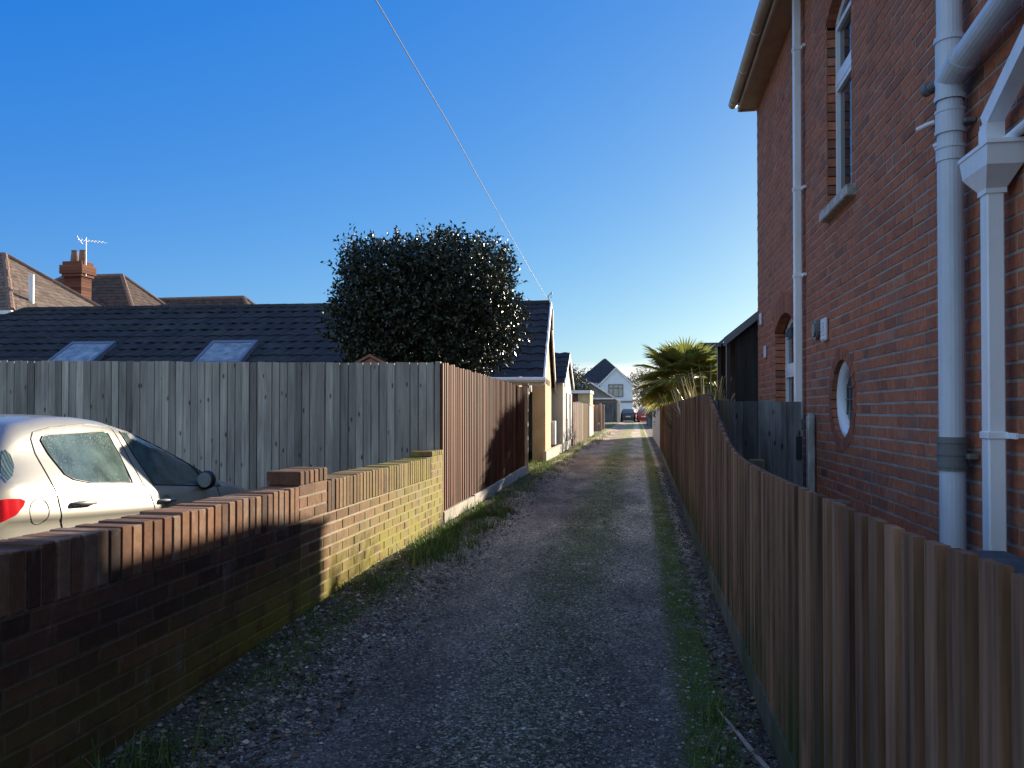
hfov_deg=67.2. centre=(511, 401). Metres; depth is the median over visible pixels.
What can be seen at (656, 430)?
rendered wall
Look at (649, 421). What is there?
dark gate
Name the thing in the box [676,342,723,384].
house
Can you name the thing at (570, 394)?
window
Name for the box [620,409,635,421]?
parked car
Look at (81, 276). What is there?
brick house
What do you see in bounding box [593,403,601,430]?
board fence
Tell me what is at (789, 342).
window
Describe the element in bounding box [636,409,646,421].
parked car
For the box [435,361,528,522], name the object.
board fence
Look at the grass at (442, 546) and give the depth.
5.15 m
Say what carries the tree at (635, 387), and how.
on the ground at (637, 441)
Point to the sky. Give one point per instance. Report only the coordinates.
(213, 147)
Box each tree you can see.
[317,218,537,376]
[571,370,592,389]
[572,364,590,386]
[627,368,659,411]
[630,336,720,416]
[649,367,689,422]
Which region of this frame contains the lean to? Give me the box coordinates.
[715,311,757,402]
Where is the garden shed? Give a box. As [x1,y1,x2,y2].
[354,354,395,364]
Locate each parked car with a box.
[0,414,245,539]
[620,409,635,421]
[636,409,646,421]
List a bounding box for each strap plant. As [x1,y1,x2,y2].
[658,386,711,431]
[673,365,734,417]
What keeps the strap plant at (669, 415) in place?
on the ground at (637, 441)
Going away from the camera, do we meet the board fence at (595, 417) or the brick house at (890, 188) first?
the brick house at (890, 188)
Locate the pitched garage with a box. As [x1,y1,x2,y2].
[582,382,619,421]
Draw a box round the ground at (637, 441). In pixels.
[89,412,779,767]
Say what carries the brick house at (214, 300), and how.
on the ground at (637, 441)
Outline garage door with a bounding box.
[596,403,615,421]
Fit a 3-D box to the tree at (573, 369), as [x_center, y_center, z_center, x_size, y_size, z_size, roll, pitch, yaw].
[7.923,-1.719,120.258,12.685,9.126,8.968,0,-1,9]
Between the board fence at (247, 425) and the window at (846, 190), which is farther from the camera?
the board fence at (247, 425)
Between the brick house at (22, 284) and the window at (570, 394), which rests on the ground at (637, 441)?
the brick house at (22, 284)
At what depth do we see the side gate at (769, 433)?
6.75 m
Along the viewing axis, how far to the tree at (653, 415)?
29.54 m
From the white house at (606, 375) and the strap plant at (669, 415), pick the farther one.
the white house at (606, 375)
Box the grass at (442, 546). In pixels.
[70,431,757,767]
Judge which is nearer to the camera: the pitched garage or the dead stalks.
the dead stalks
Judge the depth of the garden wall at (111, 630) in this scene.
3.39 m
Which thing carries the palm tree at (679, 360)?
on the ground at (637, 441)
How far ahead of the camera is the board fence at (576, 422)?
26.05 m
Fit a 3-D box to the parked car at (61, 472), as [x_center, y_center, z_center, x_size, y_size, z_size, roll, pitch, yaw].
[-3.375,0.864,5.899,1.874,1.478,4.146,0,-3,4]
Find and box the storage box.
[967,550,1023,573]
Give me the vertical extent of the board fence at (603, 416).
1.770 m
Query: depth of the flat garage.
39.91 m
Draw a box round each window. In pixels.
[566,393,567,440]
[570,394,571,438]
[608,384,622,396]
[785,317,793,401]
[819,0,856,222]
[837,361,854,436]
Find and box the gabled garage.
[528,352,573,450]
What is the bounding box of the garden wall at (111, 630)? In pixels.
[0,450,442,767]
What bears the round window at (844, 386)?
in the brick house at (890, 188)
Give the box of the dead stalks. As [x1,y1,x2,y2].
[673,373,704,412]
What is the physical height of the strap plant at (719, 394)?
1.956 m
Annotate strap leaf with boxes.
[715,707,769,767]
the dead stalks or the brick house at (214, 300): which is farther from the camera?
the brick house at (214, 300)
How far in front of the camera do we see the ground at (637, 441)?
4.17 m
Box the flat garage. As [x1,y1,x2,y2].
[571,390,593,432]
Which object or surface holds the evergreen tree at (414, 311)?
on the ground at (637, 441)
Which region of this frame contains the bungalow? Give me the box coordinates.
[0,291,561,468]
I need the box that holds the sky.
[0,0,758,411]
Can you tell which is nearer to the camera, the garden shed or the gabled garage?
the garden shed
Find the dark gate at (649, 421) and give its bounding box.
[647,409,651,425]
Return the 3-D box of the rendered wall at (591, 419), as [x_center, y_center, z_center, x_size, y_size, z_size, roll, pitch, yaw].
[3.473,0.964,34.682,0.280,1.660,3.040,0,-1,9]
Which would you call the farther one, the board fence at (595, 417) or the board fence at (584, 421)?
the board fence at (595, 417)
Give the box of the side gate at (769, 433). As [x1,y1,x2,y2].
[715,401,814,491]
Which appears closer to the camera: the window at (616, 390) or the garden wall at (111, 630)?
the garden wall at (111, 630)
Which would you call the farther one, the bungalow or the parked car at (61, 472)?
the bungalow
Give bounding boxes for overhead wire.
[376,0,547,299]
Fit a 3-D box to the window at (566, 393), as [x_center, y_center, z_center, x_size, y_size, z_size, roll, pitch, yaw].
[1.623,0.446,22.629,0.028,1.400,0.500,0,-1,9]
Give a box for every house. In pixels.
[0,252,99,314]
[54,236,166,305]
[158,296,254,313]
[578,359,633,417]
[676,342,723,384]
[728,0,1023,557]
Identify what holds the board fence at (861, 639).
on the ground at (637, 441)
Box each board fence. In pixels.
[0,360,434,489]
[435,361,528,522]
[573,401,579,445]
[580,403,589,441]
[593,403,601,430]
[602,405,604,429]
[660,393,1023,767]
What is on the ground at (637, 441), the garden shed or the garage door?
the garden shed
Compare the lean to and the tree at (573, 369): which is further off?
the tree at (573, 369)
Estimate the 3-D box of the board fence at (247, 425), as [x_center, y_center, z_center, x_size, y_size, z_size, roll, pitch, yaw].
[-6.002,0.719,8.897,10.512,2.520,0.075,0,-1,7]
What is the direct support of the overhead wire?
attached to the bungalow
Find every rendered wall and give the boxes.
[590,404,593,435]
[652,407,659,447]
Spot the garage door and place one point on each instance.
(610, 408)
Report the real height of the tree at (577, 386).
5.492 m

